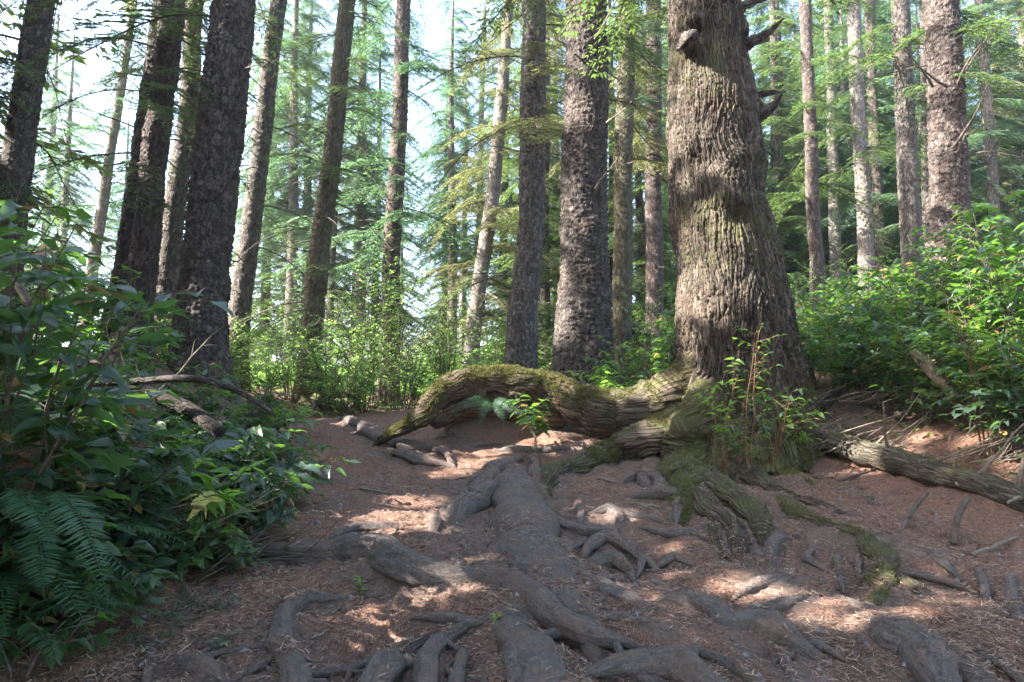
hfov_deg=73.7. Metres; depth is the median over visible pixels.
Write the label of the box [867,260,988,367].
shrub
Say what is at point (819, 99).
spruce tree
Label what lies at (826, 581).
stick
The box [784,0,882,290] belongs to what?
spruce tree
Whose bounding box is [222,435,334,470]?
shrub
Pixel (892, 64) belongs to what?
spruce tree
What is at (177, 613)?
creeping vine
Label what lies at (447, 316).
bush
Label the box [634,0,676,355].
spruce tree
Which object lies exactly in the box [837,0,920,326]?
spruce tree
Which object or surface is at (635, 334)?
bush
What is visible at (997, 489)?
fallen log
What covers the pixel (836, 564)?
tree root
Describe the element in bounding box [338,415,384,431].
tree root
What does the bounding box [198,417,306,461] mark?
shrub
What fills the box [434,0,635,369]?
spruce tree
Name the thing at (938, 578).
tree root
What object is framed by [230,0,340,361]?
spruce tree
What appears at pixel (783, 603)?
tree root
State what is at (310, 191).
spruce tree
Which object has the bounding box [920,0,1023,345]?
spruce tree
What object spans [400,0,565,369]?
spruce tree
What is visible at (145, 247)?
spruce tree
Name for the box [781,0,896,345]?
spruce tree
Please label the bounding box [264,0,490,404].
spruce tree
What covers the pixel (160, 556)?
shrub
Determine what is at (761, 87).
spruce tree
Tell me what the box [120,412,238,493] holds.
fern
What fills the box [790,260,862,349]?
bush
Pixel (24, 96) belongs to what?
spruce tree
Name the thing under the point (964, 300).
shrub
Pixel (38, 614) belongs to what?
fern
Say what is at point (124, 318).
shrub
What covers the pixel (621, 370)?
shrub
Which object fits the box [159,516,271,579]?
shrub
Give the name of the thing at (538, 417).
sapling
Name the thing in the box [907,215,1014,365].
shrub
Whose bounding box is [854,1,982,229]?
spruce tree
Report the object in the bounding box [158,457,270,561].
shrub
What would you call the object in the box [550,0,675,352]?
spruce tree
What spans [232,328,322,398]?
bush
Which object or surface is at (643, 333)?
shrub
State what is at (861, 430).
brushwood
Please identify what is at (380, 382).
bush
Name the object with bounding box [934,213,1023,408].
shrub
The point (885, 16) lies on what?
spruce tree
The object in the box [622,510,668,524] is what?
tree root
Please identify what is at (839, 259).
bush
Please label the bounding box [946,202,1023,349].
shrub
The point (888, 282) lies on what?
shrub
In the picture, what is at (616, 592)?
tree root
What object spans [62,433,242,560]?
shrub
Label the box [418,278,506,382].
bush
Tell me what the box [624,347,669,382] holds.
shrub
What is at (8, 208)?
shrub
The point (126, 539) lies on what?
shrub
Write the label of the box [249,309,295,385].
bush
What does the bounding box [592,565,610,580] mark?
tree root
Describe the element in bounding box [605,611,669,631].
tree root
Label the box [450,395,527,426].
fern
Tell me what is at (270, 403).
shrub
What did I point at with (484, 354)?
bush
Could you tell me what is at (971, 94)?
spruce tree
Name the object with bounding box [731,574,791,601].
tree root
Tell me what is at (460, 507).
tree root
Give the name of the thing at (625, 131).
spruce tree
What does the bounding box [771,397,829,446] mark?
sapling
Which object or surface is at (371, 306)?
bush
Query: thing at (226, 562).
creeping vine
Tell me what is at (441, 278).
spruce tree
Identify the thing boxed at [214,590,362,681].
tree root
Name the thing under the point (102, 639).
shrub
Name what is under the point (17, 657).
ground cover
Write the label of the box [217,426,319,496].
shrub
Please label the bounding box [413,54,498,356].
spruce tree
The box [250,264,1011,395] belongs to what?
undergrowth
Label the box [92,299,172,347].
bush
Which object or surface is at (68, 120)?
spruce tree
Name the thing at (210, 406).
shrub
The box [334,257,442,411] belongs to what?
bush
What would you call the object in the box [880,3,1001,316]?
spruce tree
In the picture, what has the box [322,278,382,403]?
bush
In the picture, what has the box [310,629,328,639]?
stick
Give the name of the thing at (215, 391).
shrub
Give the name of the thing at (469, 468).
stick
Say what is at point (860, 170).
spruce tree
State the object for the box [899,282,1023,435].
shrub
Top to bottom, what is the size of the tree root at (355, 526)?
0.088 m
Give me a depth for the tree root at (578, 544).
4.13 m
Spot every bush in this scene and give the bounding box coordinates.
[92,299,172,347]
[156,293,175,361]
[228,316,272,373]
[229,329,270,388]
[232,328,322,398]
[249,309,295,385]
[256,276,334,399]
[265,255,333,375]
[274,305,371,414]
[288,325,377,411]
[304,353,395,415]
[319,293,402,411]
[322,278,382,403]
[324,240,410,409]
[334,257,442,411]
[349,228,430,407]
[377,257,451,405]
[383,339,452,409]
[409,288,474,387]
[416,278,474,369]
[417,342,488,383]
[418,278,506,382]
[452,312,506,365]
[457,317,506,365]
[476,319,546,365]
[538,318,553,370]
[612,277,673,382]
[639,282,675,364]
[788,259,830,344]
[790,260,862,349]
[814,244,897,330]
[869,246,924,316]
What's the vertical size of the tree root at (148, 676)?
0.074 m
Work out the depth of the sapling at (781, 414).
6.21 m
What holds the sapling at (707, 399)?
on the ground at (336, 636)
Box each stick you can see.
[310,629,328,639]
[359,487,393,493]
[457,467,480,470]
[598,477,620,483]
[633,502,659,507]
[813,475,862,489]
[818,575,839,590]
[838,468,875,480]
[970,536,1017,555]
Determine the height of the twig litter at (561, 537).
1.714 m
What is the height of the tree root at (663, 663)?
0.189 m
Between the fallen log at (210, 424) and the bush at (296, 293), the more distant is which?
the bush at (296, 293)
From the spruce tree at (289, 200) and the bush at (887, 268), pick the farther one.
the spruce tree at (289, 200)
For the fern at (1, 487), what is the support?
on the ground at (336, 636)
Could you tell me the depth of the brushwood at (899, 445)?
6.25 m
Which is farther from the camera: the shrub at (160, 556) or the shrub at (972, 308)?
the shrub at (972, 308)
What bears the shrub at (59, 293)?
on the ground at (336, 636)
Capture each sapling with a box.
[504,392,552,452]
[692,353,746,465]
[696,409,774,477]
[726,323,786,472]
[736,382,816,475]
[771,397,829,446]
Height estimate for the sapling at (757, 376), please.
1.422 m
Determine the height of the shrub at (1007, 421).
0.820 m
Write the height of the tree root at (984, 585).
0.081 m
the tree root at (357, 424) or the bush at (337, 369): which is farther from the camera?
the bush at (337, 369)
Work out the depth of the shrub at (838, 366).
7.57 m
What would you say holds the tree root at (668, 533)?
on the ground at (336, 636)
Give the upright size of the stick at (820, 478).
0.064 m
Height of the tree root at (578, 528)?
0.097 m
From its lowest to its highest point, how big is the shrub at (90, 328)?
1.264 m
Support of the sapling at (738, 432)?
on the ground at (336, 636)
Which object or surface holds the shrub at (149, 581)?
on the ground at (336, 636)
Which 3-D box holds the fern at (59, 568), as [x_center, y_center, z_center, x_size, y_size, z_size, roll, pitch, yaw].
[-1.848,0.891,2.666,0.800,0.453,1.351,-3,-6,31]
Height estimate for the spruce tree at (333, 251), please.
13.465 m
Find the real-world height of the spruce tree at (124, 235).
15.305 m
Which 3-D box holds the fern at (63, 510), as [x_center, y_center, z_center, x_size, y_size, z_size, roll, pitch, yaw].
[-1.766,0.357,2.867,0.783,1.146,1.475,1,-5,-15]
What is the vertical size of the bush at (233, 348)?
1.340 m
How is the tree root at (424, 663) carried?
on the ground at (336, 636)
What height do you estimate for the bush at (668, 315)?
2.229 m
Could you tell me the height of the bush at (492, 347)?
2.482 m
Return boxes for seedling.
[353,575,366,595]
[489,612,502,623]
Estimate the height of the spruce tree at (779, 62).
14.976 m
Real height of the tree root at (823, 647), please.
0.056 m
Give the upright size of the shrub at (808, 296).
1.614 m
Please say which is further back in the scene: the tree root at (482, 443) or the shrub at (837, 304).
the shrub at (837, 304)
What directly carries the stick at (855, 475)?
on the ground at (336, 636)
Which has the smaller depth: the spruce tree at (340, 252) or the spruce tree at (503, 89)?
the spruce tree at (503, 89)
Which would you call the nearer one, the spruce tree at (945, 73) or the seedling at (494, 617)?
the seedling at (494, 617)
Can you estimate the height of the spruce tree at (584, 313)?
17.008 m
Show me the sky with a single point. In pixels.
(97, 69)
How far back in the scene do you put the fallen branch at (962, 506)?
4.24 m
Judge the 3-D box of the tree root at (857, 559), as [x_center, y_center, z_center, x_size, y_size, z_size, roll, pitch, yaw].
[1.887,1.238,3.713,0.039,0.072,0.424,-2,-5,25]
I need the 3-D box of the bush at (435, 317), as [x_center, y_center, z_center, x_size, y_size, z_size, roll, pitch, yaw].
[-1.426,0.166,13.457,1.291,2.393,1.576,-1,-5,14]
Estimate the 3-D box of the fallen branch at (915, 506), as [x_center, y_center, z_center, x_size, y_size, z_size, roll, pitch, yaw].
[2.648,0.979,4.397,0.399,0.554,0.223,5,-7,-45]
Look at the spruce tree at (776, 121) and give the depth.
21.46 m
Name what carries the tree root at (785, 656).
on the ground at (336, 636)
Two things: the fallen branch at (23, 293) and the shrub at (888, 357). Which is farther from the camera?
the shrub at (888, 357)
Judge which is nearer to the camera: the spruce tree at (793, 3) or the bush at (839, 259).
the bush at (839, 259)
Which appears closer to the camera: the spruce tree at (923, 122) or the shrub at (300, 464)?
the shrub at (300, 464)
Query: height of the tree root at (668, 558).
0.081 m
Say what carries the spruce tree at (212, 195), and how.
on the ground at (336, 636)
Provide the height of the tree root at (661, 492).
0.213 m
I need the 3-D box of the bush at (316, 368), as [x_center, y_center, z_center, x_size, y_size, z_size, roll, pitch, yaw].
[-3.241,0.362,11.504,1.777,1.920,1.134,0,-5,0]
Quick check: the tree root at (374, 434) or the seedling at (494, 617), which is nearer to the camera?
the seedling at (494, 617)
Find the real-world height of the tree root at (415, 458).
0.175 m
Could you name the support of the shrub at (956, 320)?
on the ground at (336, 636)
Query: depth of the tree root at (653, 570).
3.79 m
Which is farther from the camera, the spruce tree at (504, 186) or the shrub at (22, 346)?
the spruce tree at (504, 186)
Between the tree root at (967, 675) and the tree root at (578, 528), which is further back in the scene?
the tree root at (578, 528)
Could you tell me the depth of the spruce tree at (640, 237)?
18.21 m
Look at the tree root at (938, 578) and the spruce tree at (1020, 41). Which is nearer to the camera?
the tree root at (938, 578)
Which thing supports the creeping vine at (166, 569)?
on the ground at (336, 636)
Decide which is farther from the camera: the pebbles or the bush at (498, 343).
the bush at (498, 343)
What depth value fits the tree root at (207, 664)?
2.61 m
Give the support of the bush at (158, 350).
on the ground at (336, 636)
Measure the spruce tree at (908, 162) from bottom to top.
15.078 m
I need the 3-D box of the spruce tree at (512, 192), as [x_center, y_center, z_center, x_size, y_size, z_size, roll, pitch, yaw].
[0.805,-6.304,35.623,6.748,20.001,6.426,-5,-7,43]
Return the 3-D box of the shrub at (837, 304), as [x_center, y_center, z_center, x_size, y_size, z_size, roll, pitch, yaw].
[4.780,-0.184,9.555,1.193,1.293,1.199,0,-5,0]
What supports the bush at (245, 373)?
on the ground at (336, 636)
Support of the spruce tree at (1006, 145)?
on the ground at (336, 636)
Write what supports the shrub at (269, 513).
on the ground at (336, 636)
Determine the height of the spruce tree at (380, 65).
16.120 m
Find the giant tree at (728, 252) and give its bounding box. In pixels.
[372,0,931,605]
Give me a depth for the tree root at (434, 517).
4.50 m
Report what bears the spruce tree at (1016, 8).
on the ground at (336, 636)
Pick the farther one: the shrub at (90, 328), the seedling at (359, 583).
the shrub at (90, 328)
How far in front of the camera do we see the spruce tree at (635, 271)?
26.25 m
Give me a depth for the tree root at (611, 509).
4.68 m
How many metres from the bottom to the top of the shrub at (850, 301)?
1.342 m
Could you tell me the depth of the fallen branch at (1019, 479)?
4.66 m
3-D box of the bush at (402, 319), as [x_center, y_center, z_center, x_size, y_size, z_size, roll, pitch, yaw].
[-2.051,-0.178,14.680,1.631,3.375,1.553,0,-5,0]
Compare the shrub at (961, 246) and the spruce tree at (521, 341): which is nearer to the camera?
the shrub at (961, 246)
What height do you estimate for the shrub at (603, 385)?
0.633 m
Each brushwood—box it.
[95,462,284,540]
[126,503,339,581]
[811,405,940,436]
[813,412,948,453]
[815,377,961,403]
[879,423,1023,467]
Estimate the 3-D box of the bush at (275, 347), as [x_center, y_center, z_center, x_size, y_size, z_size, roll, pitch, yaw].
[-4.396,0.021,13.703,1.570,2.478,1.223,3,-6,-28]
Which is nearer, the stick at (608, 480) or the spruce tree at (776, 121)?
the stick at (608, 480)
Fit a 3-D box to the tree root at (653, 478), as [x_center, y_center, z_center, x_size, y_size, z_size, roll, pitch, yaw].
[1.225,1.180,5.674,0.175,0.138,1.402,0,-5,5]
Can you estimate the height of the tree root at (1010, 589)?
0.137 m
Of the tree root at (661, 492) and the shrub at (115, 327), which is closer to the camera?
the tree root at (661, 492)
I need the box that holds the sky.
[0,0,1018,364]
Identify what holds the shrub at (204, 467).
on the ground at (336, 636)
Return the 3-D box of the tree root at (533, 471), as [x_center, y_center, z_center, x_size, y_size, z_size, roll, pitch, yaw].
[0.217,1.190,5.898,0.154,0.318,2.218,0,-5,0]
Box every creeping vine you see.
[105,565,184,584]
[111,617,257,651]
[161,586,238,619]
[174,553,250,570]
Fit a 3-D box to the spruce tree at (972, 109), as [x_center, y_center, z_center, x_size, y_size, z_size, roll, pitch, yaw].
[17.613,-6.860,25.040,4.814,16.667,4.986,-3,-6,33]
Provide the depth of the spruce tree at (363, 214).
21.40 m
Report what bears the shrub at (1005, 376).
on the ground at (336, 636)
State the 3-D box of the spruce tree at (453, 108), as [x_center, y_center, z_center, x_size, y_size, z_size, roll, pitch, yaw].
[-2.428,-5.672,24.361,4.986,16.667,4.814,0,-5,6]
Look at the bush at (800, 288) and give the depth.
13.00 m
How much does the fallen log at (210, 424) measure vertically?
0.818 m
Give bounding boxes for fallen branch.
[7,272,34,327]
[93,319,272,413]
[900,456,948,530]
[949,496,970,544]
[1015,452,1023,488]
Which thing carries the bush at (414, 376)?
on the ground at (336, 636)
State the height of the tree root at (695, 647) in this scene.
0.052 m
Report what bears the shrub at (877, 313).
on the ground at (336, 636)
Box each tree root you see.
[141,644,155,681]
[172,638,315,681]
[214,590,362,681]
[242,532,644,652]
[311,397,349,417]
[327,521,399,538]
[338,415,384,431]
[344,630,438,681]
[354,427,455,466]
[390,447,456,468]
[406,622,489,681]
[411,611,490,627]
[428,510,441,532]
[429,425,470,441]
[439,506,448,522]
[446,454,522,528]
[447,648,468,681]
[450,440,502,447]
[488,463,602,663]
[491,602,567,681]
[496,445,570,452]
[528,454,551,507]
[556,515,613,535]
[564,538,587,551]
[570,554,653,611]
[574,501,585,523]
[581,530,638,561]
[581,645,727,681]
[587,503,624,532]
[587,550,635,583]
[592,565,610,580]
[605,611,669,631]
[619,470,651,487]
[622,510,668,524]
[629,486,686,524]
[636,554,658,577]
[639,525,710,541]
[642,468,667,486]
[643,568,665,572]
[650,591,825,667]
[657,551,695,567]
[691,642,698,655]
[698,648,761,681]
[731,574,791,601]
[760,593,822,610]
[764,533,792,568]
[776,648,798,681]
[795,534,828,572]
[806,638,849,663]
[823,593,872,605]
[832,556,844,593]
[848,489,880,505]
[854,557,861,584]
[865,615,999,681]
[890,542,962,581]
[900,570,977,593]
[906,651,998,681]
[973,566,990,599]
[975,648,1023,681]
[1004,571,1023,618]
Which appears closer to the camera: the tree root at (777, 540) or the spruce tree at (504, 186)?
the tree root at (777, 540)
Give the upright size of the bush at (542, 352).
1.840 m
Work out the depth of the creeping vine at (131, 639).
2.79 m
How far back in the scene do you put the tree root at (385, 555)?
3.48 m
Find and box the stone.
[816,628,824,632]
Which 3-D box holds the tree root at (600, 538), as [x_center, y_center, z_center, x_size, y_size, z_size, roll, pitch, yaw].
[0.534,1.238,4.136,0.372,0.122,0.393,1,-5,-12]
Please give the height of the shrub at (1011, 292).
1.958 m
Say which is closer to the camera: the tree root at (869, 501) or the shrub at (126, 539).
the shrub at (126, 539)
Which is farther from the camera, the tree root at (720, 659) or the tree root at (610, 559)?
the tree root at (610, 559)
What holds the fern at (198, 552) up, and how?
on the ground at (336, 636)
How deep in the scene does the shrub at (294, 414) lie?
8.52 m
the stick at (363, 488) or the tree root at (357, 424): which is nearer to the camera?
the stick at (363, 488)
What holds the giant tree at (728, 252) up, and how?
on the ground at (336, 636)
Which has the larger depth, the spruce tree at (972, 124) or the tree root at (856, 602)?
the spruce tree at (972, 124)
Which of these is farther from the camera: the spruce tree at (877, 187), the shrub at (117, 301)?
the spruce tree at (877, 187)
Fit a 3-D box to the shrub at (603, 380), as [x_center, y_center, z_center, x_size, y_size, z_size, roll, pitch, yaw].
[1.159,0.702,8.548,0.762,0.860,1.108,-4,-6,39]
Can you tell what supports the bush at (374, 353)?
on the ground at (336, 636)
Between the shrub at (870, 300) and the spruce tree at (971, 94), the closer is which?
the shrub at (870, 300)
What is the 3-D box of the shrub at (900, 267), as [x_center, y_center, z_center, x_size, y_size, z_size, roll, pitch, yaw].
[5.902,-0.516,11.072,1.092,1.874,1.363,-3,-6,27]
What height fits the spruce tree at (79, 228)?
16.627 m
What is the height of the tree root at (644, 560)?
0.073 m
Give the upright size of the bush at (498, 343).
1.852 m
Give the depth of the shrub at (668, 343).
9.16 m
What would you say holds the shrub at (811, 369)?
on the ground at (336, 636)
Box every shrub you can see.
[0,198,99,469]
[0,200,108,431]
[0,223,191,563]
[0,284,233,629]
[0,468,151,595]
[0,482,130,625]
[0,504,119,610]
[0,545,178,646]
[0,597,123,678]
[2,486,194,597]
[6,235,97,344]
[8,277,106,451]
[8,350,183,504]
[56,324,156,416]
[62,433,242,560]
[72,264,147,362]
[72,529,176,589]
[89,375,189,503]
[100,298,185,386]
[109,418,242,522]
[137,417,253,508]
[141,362,245,443]
[157,383,253,439]
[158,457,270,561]
[159,415,321,491]
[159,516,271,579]
[177,490,224,574]
[196,464,345,543]
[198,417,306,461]
[210,452,360,506]
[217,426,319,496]
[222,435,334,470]
[226,383,295,432]
[262,404,322,433]
[565,362,638,388]
[581,335,665,387]
[597,382,621,389]
[621,303,674,379]
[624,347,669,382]
[651,322,674,371]
[789,273,860,366]
[791,281,858,374]
[796,310,835,389]
[799,285,887,388]
[801,323,912,403]
[809,277,898,349]
[817,274,922,371]
[824,270,957,382]
[824,305,940,410]
[831,245,917,349]
[839,256,909,338]
[848,315,981,425]
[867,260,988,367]
[873,259,965,368]
[896,244,980,350]
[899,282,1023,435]
[905,319,1023,452]
[906,278,1023,459]
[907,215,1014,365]
[918,205,1023,359]
[922,218,1023,360]
[928,247,1023,409]
[929,363,1023,461]
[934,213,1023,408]
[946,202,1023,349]
[957,241,1023,388]
[980,356,1023,433]
[984,189,1023,336]
[996,204,1023,335]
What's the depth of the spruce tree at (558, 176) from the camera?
28.65 m
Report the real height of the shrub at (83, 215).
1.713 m
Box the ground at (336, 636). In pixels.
[0,348,1023,681]
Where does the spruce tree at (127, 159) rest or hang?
on the ground at (336, 636)
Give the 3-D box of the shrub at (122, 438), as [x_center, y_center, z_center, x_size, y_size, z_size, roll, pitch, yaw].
[-2.230,0.635,3.673,1.071,1.113,0.999,-4,-7,41]
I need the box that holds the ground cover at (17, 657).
[9,345,1023,661]
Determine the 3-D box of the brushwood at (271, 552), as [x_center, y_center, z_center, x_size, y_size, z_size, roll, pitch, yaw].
[-1.768,1.066,3.753,1.712,0.350,1.233,0,-5,0]
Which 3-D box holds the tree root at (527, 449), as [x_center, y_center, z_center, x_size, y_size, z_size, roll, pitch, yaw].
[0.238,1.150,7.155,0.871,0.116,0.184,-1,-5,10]
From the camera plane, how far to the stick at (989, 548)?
4.08 m
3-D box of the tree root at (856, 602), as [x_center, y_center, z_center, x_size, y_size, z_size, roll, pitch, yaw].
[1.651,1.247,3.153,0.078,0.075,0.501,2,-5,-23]
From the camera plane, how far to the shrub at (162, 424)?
4.05 m
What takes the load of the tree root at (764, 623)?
on the ground at (336, 636)
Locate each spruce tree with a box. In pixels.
[0,0,78,302]
[0,0,120,327]
[0,0,131,336]
[0,0,302,361]
[1,0,290,401]
[1,12,111,336]
[24,0,147,346]
[26,32,118,344]
[65,0,273,353]
[77,120,133,323]
[86,0,312,362]
[203,0,369,392]
[228,0,440,412]
[228,193,261,361]
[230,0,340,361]
[230,0,381,363]
[231,0,377,385]
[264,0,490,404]
[267,3,403,364]
[274,0,448,373]
[300,46,418,358]
[323,23,431,363]
[380,200,429,377]
[397,0,666,369]
[400,0,509,354]
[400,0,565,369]
[403,97,489,365]
[406,6,516,353]
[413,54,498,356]
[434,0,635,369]
[442,0,559,366]
[454,0,668,386]
[457,45,552,357]
[482,1,565,325]
[544,0,668,385]
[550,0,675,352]
[557,0,668,379]
[607,0,677,379]
[607,42,674,337]
[633,0,676,335]
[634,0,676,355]
[743,0,856,346]
[745,3,798,287]
[750,0,844,317]
[751,0,894,353]
[753,0,826,283]
[762,3,823,256]
[766,0,800,200]
[773,0,976,306]
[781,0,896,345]
[782,9,857,322]
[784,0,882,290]
[789,12,837,238]
[791,0,899,310]
[791,0,926,290]
[793,0,897,327]
[801,0,971,323]
[804,0,1002,347]
[823,0,893,247]
[826,0,1013,277]
[836,0,1023,359]
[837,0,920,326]
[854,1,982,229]
[865,0,919,246]
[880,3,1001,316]
[896,0,1023,342]
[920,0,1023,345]
[962,0,1023,336]
[964,0,1023,255]
[964,4,986,233]
[964,38,1007,261]
[994,0,1023,269]
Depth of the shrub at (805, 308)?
9.74 m
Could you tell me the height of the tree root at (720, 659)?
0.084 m
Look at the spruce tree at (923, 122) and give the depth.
18.55 m
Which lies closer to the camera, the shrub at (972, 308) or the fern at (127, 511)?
the fern at (127, 511)
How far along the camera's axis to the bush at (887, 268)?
14.58 m
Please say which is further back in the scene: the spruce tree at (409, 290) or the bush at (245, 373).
the spruce tree at (409, 290)
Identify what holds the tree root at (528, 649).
on the ground at (336, 636)
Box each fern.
[0,300,198,590]
[0,434,171,517]
[0,500,195,646]
[0,590,162,664]
[36,443,254,578]
[43,326,162,407]
[85,516,240,595]
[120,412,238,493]
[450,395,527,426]
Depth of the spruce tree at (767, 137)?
25.75 m
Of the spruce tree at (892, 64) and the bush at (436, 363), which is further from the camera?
the spruce tree at (892, 64)
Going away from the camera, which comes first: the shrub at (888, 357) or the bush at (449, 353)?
the shrub at (888, 357)
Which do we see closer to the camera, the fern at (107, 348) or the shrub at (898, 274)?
the fern at (107, 348)
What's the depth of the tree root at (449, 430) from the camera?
7.68 m
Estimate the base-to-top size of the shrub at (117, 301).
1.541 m
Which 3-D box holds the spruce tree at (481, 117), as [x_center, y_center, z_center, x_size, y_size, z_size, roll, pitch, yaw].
[-1.702,-5.085,24.651,4.363,14.574,3.986,0,-5,0]
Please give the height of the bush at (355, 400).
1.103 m
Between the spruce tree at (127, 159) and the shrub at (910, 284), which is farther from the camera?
the spruce tree at (127, 159)
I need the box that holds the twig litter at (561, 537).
[5,365,1023,681]
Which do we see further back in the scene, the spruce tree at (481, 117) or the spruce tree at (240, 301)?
the spruce tree at (481, 117)
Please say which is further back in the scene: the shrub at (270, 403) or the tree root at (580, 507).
the shrub at (270, 403)
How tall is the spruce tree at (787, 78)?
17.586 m
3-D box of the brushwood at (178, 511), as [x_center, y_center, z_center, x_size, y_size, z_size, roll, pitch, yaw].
[-2.412,0.915,3.738,2.432,0.546,1.733,0,-5,0]
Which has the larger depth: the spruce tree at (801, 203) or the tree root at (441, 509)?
the spruce tree at (801, 203)
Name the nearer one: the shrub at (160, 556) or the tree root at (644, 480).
the shrub at (160, 556)
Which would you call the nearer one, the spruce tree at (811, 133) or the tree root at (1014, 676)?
the tree root at (1014, 676)
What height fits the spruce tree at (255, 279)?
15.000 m
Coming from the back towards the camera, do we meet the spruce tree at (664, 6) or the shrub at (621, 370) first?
the spruce tree at (664, 6)
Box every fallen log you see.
[46,326,225,453]
[809,389,1023,512]
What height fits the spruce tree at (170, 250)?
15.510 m
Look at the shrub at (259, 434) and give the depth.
4.95 m
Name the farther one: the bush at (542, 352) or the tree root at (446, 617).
the bush at (542, 352)
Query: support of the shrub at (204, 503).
on the ground at (336, 636)
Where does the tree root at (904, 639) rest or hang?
on the ground at (336, 636)
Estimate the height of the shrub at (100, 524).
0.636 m
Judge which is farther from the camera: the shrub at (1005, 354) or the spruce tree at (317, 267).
the spruce tree at (317, 267)
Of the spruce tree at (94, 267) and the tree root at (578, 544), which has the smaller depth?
the tree root at (578, 544)
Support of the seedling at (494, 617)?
on the ground at (336, 636)
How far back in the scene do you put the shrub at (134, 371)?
5.43 m
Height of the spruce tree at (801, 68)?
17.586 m
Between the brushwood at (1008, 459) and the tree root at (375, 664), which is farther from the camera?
the brushwood at (1008, 459)
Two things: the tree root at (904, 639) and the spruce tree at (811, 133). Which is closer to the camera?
the tree root at (904, 639)
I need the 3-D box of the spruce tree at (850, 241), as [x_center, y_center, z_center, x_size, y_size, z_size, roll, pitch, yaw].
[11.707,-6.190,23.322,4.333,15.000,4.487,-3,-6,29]
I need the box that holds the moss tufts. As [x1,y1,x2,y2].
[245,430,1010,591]
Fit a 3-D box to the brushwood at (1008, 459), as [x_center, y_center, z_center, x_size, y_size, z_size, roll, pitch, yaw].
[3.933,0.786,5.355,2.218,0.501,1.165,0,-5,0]
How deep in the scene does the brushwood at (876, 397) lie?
7.20 m
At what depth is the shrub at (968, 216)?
7.42 m
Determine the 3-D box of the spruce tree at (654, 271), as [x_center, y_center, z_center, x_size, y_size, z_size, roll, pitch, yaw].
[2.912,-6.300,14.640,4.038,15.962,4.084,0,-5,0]
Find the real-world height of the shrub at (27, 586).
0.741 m
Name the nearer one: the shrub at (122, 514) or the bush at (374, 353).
the shrub at (122, 514)
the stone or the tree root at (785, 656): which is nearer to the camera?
the tree root at (785, 656)
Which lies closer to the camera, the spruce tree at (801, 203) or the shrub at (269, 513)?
the shrub at (269, 513)
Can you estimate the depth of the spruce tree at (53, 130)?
27.89 m
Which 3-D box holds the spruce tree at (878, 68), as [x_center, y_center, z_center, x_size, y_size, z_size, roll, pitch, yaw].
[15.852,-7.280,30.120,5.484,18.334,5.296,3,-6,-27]
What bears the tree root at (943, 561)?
on the ground at (336, 636)
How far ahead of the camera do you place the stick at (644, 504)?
4.83 m
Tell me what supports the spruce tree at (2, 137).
on the ground at (336, 636)
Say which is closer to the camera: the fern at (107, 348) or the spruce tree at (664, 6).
the fern at (107, 348)
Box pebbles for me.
[87,384,1023,681]
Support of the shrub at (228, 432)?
on the ground at (336, 636)
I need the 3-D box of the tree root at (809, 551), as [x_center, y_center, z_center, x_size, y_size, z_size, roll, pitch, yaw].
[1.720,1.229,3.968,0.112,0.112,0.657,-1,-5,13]
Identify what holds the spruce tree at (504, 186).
on the ground at (336, 636)
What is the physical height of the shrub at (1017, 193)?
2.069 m
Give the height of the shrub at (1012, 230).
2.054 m
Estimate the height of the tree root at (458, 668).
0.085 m
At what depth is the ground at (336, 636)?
3.84 m
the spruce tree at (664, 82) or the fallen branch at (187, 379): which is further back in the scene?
the spruce tree at (664, 82)
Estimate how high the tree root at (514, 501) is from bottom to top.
0.538 m
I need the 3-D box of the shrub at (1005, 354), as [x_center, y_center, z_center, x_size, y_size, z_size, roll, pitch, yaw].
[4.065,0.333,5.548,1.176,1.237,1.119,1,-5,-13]

